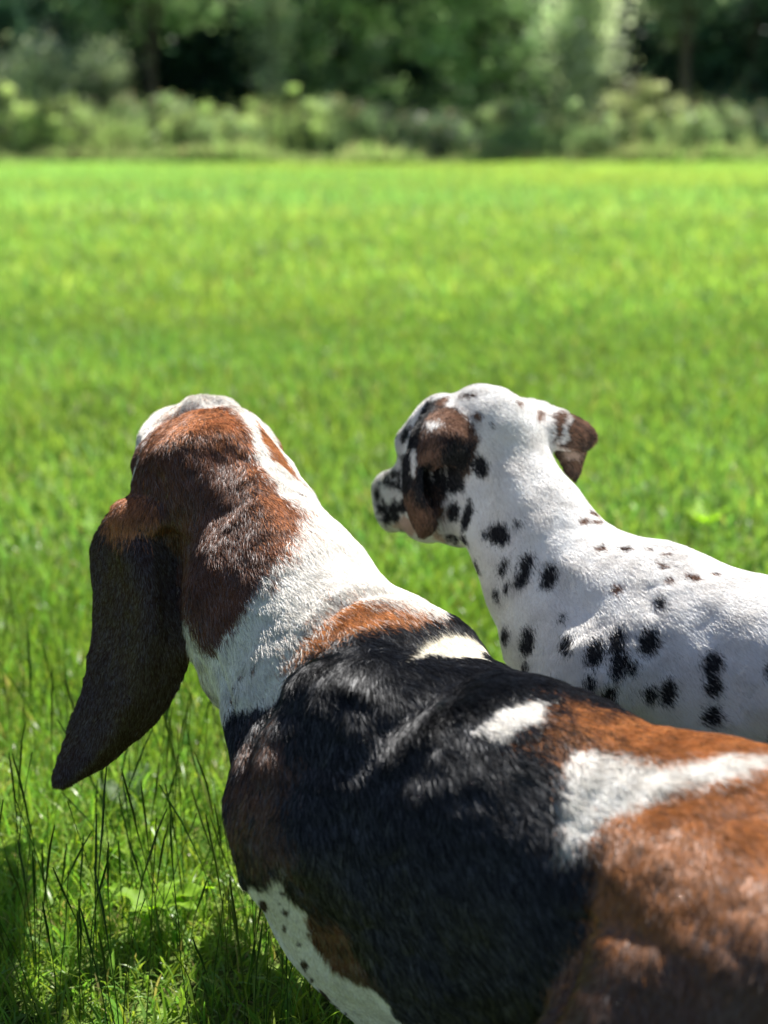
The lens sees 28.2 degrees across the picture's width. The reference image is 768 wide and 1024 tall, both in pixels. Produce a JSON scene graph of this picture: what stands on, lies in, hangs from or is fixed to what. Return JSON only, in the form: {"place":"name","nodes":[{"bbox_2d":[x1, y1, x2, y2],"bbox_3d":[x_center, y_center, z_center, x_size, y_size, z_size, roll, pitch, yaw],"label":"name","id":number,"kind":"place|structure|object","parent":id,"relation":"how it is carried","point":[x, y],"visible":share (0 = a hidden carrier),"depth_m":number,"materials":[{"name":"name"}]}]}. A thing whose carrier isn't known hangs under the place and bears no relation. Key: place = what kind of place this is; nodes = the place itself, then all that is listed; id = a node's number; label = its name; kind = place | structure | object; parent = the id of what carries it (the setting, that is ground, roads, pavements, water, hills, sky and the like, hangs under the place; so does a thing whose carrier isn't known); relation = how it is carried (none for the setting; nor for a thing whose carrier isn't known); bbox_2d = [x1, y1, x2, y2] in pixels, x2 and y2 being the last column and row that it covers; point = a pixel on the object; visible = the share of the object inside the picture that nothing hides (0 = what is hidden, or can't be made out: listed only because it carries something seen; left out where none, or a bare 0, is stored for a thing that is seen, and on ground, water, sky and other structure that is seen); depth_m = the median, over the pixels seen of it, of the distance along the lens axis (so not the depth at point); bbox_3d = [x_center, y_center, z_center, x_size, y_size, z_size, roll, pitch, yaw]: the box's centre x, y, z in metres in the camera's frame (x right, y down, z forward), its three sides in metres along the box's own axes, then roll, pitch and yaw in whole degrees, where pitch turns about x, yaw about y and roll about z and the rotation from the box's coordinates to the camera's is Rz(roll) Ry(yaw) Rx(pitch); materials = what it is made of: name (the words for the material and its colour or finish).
{"place":"outdoors","nodes":[
{"label":"outdoors","id":0,"kind":"place"},
{"bbox_2d":[0,0,767,149],"bbox_3d":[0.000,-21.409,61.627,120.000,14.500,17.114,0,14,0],"label":"trees","id":1,"kind":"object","parent":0,"point":[140,89],"depth_m":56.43,"materials":[{"name":"green plant"}]},
{"bbox_2d":[0,167,767,1023],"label":"ground","id":2,"kind":"structure","parent":0,"point":[182,947],"depth_m":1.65,"materials":[{"name":"green plant"}]},
{"bbox_2d":[0,98,34,156],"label":"shrub","id":3,"kind":"object","parent":2,"relation":"on","point":[1,128],"visible":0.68,"depth_m":38.96,"materials":[{"name":"green plant"}]},
{"bbox_2d":[0,829,42,855],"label":"broadleaf weed","id":4,"kind":"object","parent":2,"relation":"on","point":[11,842],"visible":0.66,"depth_m":1.61,"materials":[{"name":"green plant"}]},
{"bbox_2d":[0,18,99,140],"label":"tree","id":5,"kind":"object","parent":2,"relation":"on","point":[28,66],"visible":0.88,"depth_m":40.74,"materials":[{"name":"green plant"}]},
{"bbox_2d":[0,71,101,156],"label":"shrub","id":6,"kind":"object","parent":2,"relation":"on","point":[8,92],"visible":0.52,"depth_m":39.39,"materials":[{"name":"green plant"}]},
{"bbox_2d":[0,0,128,145],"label":"broadleaf tree","id":7,"kind":"object","parent":2,"relation":"on","point":[12,17],"visible":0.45,"depth_m":46.56,"materials":[{"name":"green plant"}]},
{"bbox_2d":[75,508,99,528],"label":"broadleaf weed","id":8,"kind":"object","parent":2,"relation":"on","point":[92,520],"visible":0.73,"depth_m":2.94,"materials":[{"name":"green plant"}]},
{"bbox_2d":[5,96,178,156],"bbox_3d":[-7.463,-9.768,39.351,4.670,1.797,2.364,4,14,15],"label":"shrub","id":9,"kind":"object","parent":2,"relation":"on","point":[84,131],"visible":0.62,"depth_m":39.15,"materials":[{"name":"green plant"}]},
{"bbox_2d":[50,27,152,123],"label":"tree","id":10,"kind":"object","parent":2,"relation":"on","point":[101,78],"visible":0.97,"depth_m":40.72,"materials":[{"name":"green plant"}]},
{"bbox_2d":[76,820,154,853],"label":"broadleaf weed","id":11,"kind":"object","parent":2,"relation":"on","point":[122,839],"visible":0.6,"depth_m":1.62,"materials":[{"name":"green plant"}]},
{"bbox_2d":[97,761,154,810],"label":"broadleaf weed","id":12,"kind":"object","parent":2,"relation":"on","point":[111,787],"visible":0.58,"depth_m":1.74,"materials":[{"name":"green plant"}]},
{"bbox_2d":[33,0,251,130],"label":"broadleaf tree","id":13,"kind":"object","parent":2,"relation":"on","point":[176,18],"visible":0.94,"depth_m":44.58,"materials":[{"name":"green plant"}]},
{"bbox_2d":[103,877,214,916],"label":"broadleaf weed","id":14,"kind":"object","parent":2,"relation":"on","point":[191,887],"visible":0.73,"depth_m":1.49,"materials":[{"name":"green plant"}]},
{"bbox_2d":[68,88,256,150],"bbox_3d":[-5.992,-10.083,40.132,5.167,2.033,2.998,-4,14,-14],"label":"shrub","id":15,"kind":"object","parent":2,"relation":"on","point":[121,101],"visible":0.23,"depth_m":39.83,"materials":[{"name":"green plant"}]},
{"bbox_2d":[124,100,251,152],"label":"shrub","id":16,"kind":"object","parent":2,"relation":"on","point":[168,130],"visible":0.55,"depth_m":39.23,"materials":[{"name":"green plant"}]},
{"bbox_2d":[171,110,303,151],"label":"shrub","id":17,"kind":"object","parent":2,"relation":"on","point":[231,130],"visible":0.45,"depth_m":39.05,"materials":[{"name":"green plant"}]},
{"bbox_2d":[0,560,502,1023],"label":"lawn grass","id":18,"kind":"structure","parent":2,"relation":"on","point":[199,841],"depth_m":1.58,"materials":[{"name":"green plant"}]},
{"bbox_2d":[222,0,322,135],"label":"tree","id":19,"kind":"object","parent":2,"relation":"on","point":[270,11],"visible":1,"depth_m":42.55,"materials":[{"name":"green plant"}]},
{"bbox_2d":[220,79,357,155],"bbox_3d":[-2.562,-10.150,39.805,4.366,2.320,2.399,0,14,0],"label":"shrub","id":20,"kind":"object","parent":2,"relation":"on","point":[293,89],"visible":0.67,"depth_m":39.59,"materials":[{"name":"green plant"}]},
{"bbox_2d":[209,0,437,136],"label":"broadleaf tree","id":21,"kind":"object","parent":2,"relation":"on","point":[341,45],"visible":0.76,"depth_m":44.08,"materials":[{"name":"green plant"}]},
{"bbox_2d":[271,90,411,153],"bbox_3d":[-1.110,-10.015,39.783,3.961,2.069,2.444,2,14,8],"label":"shrub","id":22,"kind":"object","parent":2,"relation":"on","point":[345,117],"visible":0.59,"depth_m":39.73,"materials":[{"name":"green plant"}]},
{"bbox_2d":[0,280,767,612],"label":"meadow grass","id":23,"kind":"structure","parent":2,"relation":"on","point":[450,380],"depth_m":4.49,"materials":[{"name":"green plant"}]},
{"bbox_2d":[0,159,767,328],"bbox_3d":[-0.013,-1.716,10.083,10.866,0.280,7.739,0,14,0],"label":"grass","id":24,"kind":"structure","parent":2,"relation":"on","point":[54,266],"depth_m":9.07,"materials":[{"name":"green plant"}]},
{"bbox_2d":[0,158,767,240],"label":"distant grass","id":25,"kind":"structure","parent":2,"relation":"on","point":[298,200],"depth_m":18.59,"materials":[{"name":"green plant"}]},
{"bbox_2d":[0,324,767,1023],"bbox_3d":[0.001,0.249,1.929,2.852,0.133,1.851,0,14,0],"label":"long grass","id":26,"kind":"structure","parent":2,"relation":"on","point":[50,816],"depth_m":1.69,"materials":[{"name":"green plant"}]},
{"bbox_2d":[0,107,767,164],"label":"undergrowth","id":27,"kind":"object","parent":2,"relation":"on","point":[636,150],"visible":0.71,"depth_m":38.33,"materials":[{"name":"green plant"}]},
{"bbox_2d":[346,104,447,154],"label":"shrub","id":28,"kind":"object","parent":2,"relation":"on","point":[383,115],"visible":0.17,"depth_m":39.72,"materials":[{"name":"green plant"}]},
{"bbox_2d":[51,393,767,1023],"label":"basset hound","id":29,"kind":"object","parent":2,"relation":"on","point":[433,815],"visible":1,"depth_m":1.05,"materials":[{"name":"multicoloured"}]},
{"bbox_2d":[375,101,531,158],"bbox_3d":[1.761,-9.724,39.296,4.137,1.738,2.698,0,14,0],"label":"shrub","id":30,"kind":"object","parent":2,"relation":"on","point":[426,120],"visible":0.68,"depth_m":39.12,"materials":[{"name":"green plant"}]},
{"bbox_2d":[357,0,574,139],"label":"broadleaf tree","id":31,"kind":"object","parent":2,"relation":"on","point":[475,30],"visible":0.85,"depth_m":43.45,"materials":[{"name":"green plant"}]},
{"bbox_2d":[436,90,580,152],"bbox_3d":[3.225,-9.989,39.862,3.812,1.981,2.456,0,14,0],"label":"shrub","id":32,"kind":"object","parent":2,"relation":"on","point":[497,114],"visible":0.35,"depth_m":39.52,"materials":[{"name":"green plant"}]},
{"bbox_2d":[488,95,623,159],"bbox_3d":[4.409,-9.755,39.048,3.441,1.918,2.459,0,14,0],"label":"shrub","id":33,"kind":"object","parent":2,"relation":"on","point":[592,134],"visible":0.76,"depth_m":38.84,"materials":[{"name":"green plant"}]},
{"bbox_2d":[371,383,767,743],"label":"dalmatian puppy","id":34,"kind":"object","parent":2,"relation":"on","point":[578,590],"visible":0.62,"depth_m":1.38},
{"bbox_2d":[504,0,654,145],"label":"slender tree","id":35,"kind":"object","parent":2,"relation":"on","point":[580,57],"visible":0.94,"depth_m":40.51,"materials":[{"name":"green plant"}]},
{"bbox_2d":[547,70,746,150],"bbox_3d":[6.655,-10.227,39.777,5.448,2.483,2.794,0,14,0],"label":"shrub","id":36,"kind":"object","parent":2,"relation":"on","point":[644,87],"visible":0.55,"depth_m":39.46,"materials":[{"name":"green plant"}]},
{"bbox_2d":[621,0,745,131],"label":"broadleaf tree","id":37,"kind":"object","parent":2,"relation":"on","point":[683,32],"visible":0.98,"depth_m":43.91,"materials":[{"name":"green plant"}]},
{"bbox_2d":[631,94,759,160],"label":"shrub","id":38,"kind":"object","parent":2,"relation":"on","point":[699,115],"visible":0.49,"depth_m":39.01,"materials":[{"name":"green plant"}]},
{"bbox_2d":[636,0,767,135],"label":"broadleaf tree","id":39,"kind":"object","parent":2,"relation":"on","point":[726,41],"visible":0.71,"depth_m":45.83,"materials":[{"name":"green plant"}]},
{"bbox_2d":[684,497,729,522],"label":"broadleaf weed","id":40,"kind":"object","parent":2,"relation":"on","point":[699,507],"visible":0.96,"depth_m":2.99,"materials":[{"name":"green plant"}]},
{"bbox_2d":[677,100,767,149],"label":"shrub","id":41,"kind":"object","parent":2,"relation":"on","point":[763,118],"visible":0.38,"depth_m":39.28,"materials":[{"name":"green plant"}]},
{"bbox_2d":[731,95,767,141],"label":"shrub","id":42,"kind":"object","parent":2,"relation":"on","point":[757,123],"visible":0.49,"depth_m":38.70,"materials":[{"name":"green plant"}]}
]}

